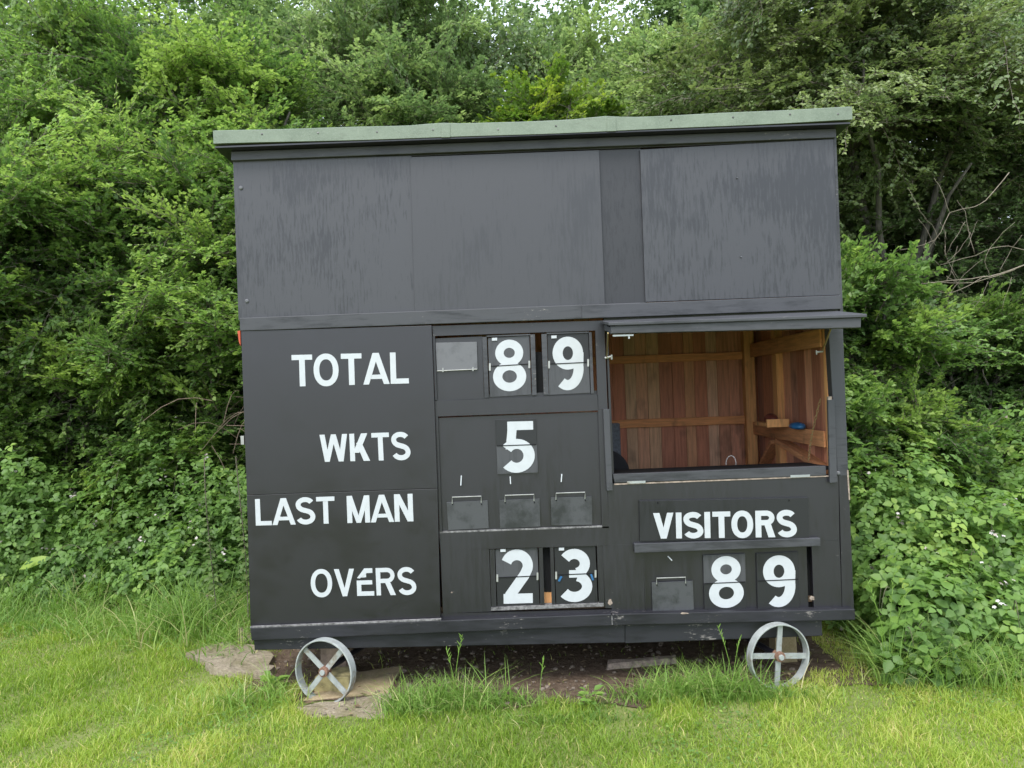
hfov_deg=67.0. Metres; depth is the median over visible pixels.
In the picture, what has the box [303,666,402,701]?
paving slab
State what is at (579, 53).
hedge tree
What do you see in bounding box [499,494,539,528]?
blank cover
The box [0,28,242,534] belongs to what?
hawthorn tree
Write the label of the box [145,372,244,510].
dry canes
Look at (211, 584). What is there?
nettle
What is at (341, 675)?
yellow stone
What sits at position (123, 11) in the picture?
hedge tree
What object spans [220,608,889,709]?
soil
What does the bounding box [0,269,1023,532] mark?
undergrowth
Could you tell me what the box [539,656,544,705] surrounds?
grass stem
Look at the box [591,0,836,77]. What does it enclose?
hedge tree
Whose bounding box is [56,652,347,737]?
long grass
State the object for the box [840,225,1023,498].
hawthorn bush
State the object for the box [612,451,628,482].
chair
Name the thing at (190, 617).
long grass
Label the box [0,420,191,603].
bramble bush
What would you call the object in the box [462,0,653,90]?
hedge tree
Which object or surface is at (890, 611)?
grass stem
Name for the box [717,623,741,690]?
grass stem
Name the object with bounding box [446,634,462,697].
grass stem
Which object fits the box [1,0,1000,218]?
sky
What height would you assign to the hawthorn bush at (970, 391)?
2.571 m
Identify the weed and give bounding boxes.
[257,670,289,690]
[577,684,603,703]
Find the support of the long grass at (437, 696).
on the ground at (201, 680)
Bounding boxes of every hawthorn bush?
[0,272,245,532]
[77,298,245,481]
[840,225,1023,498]
[876,278,1023,499]
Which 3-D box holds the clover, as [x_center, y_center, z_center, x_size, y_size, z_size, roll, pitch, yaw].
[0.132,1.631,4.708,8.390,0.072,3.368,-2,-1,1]
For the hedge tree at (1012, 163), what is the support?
on the woodland floor
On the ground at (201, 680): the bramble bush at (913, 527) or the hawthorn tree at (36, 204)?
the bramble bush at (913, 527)
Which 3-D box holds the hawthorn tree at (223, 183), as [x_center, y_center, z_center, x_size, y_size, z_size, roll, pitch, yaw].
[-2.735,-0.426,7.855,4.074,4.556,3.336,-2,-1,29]
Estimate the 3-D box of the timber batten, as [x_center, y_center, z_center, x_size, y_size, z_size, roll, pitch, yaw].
[0.750,1.600,4.452,0.431,0.040,0.061,-2,-1,-7]
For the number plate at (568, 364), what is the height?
0.329 m
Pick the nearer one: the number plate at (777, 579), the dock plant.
the number plate at (777, 579)
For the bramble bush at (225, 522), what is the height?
1.584 m
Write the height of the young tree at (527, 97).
5.654 m
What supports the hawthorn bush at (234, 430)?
on the woodland floor
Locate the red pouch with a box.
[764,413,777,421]
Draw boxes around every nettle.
[201,458,222,609]
[235,456,248,623]
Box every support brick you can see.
[321,648,352,666]
[769,637,797,662]
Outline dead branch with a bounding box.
[902,172,1023,334]
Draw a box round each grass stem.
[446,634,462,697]
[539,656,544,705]
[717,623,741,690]
[866,566,910,677]
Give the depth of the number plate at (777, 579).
4.17 m
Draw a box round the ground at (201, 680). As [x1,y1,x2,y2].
[0,578,1023,767]
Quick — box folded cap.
[789,422,805,428]
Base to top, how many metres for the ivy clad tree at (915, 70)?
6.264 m
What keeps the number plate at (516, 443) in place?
attached to the scoreboard hut
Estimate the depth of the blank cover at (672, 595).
4.17 m
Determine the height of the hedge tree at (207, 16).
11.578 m
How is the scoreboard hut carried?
on the soil
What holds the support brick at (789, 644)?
on the soil
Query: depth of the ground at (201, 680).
3.69 m
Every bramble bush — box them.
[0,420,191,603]
[3,413,249,611]
[824,406,1023,677]
[849,559,1006,690]
[914,401,1023,583]
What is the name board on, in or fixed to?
on the scoreboard hut
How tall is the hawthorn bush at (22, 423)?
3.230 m
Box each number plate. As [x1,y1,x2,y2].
[488,336,530,396]
[495,419,537,473]
[495,548,539,606]
[547,333,589,394]
[554,546,597,603]
[703,553,746,609]
[756,552,799,608]
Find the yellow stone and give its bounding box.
[314,666,349,691]
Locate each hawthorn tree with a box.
[0,0,351,496]
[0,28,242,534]
[1,120,254,513]
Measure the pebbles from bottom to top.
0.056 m
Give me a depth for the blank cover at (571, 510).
4.19 m
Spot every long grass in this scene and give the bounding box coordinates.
[0,555,256,671]
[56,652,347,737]
[344,654,661,730]
[559,643,858,710]
[810,601,1023,698]
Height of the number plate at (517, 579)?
0.313 m
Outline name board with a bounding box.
[639,497,808,540]
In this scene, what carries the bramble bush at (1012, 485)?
on the woodland floor
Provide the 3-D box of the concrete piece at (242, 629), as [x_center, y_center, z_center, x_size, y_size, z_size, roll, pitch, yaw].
[-1.804,1.716,5.242,0.131,0.066,0.368,-2,-1,-25]
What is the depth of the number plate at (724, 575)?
4.17 m
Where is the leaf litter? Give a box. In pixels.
[247,637,835,713]
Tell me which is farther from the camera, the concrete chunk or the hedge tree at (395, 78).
the hedge tree at (395, 78)
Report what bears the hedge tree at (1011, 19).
on the woodland floor
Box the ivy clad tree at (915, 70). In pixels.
[605,0,1023,490]
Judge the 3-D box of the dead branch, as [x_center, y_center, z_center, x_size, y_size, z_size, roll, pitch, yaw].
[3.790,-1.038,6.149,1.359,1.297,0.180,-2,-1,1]
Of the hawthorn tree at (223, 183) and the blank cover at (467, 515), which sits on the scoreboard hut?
the blank cover at (467, 515)
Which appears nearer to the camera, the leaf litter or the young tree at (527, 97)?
the leaf litter
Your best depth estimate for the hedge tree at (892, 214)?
8.13 m
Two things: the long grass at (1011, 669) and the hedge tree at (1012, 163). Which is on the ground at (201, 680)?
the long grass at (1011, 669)
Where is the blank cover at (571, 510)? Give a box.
[551,492,591,525]
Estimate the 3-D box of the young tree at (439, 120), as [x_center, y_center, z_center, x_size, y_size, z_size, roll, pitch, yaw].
[-1.251,-0.742,9.095,3.045,5.080,1.745,-2,-1,1]
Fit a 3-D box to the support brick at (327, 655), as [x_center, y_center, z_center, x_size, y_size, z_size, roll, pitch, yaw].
[-1.035,1.605,4.573,0.167,0.159,0.152,-2,-1,1]
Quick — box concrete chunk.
[298,694,391,719]
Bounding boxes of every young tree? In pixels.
[367,103,443,125]
[477,51,631,122]
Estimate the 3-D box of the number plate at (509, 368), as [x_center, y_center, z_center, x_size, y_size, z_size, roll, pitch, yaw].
[-0.013,-0.096,4.214,0.227,0.328,0.012,-2,-1,1]
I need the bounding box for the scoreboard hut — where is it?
[213,107,866,701]
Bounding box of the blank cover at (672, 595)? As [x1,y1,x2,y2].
[652,577,693,610]
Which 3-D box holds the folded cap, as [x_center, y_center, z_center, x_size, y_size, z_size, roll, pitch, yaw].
[1.700,0.247,4.614,0.085,0.042,0.183,-2,-1,1]
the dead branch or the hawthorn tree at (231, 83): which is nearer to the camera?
the dead branch
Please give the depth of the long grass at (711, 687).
3.97 m
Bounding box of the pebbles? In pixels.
[275,636,838,715]
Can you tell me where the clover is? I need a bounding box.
[0,605,1023,767]
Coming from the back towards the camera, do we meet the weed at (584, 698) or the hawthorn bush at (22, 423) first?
the hawthorn bush at (22, 423)
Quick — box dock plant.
[13,556,53,590]
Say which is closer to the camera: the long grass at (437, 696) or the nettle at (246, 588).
the long grass at (437, 696)
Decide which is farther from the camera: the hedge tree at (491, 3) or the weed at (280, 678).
the hedge tree at (491, 3)
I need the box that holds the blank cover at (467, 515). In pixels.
[447,496,488,529]
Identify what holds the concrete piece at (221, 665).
on the ground at (201, 680)
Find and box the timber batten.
[607,655,676,669]
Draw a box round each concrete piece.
[185,641,275,678]
[239,627,252,644]
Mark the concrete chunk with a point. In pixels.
(337, 711)
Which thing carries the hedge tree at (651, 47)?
on the woodland floor
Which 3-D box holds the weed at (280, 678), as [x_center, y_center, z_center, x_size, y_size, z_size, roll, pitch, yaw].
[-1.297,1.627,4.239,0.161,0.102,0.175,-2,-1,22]
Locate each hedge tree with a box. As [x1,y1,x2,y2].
[0,0,217,392]
[74,0,362,126]
[213,0,630,128]
[272,0,505,126]
[389,0,700,123]
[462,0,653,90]
[553,0,1022,390]
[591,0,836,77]
[837,92,1023,404]
[840,0,1023,498]
[868,0,1023,481]
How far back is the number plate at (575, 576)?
4.19 m

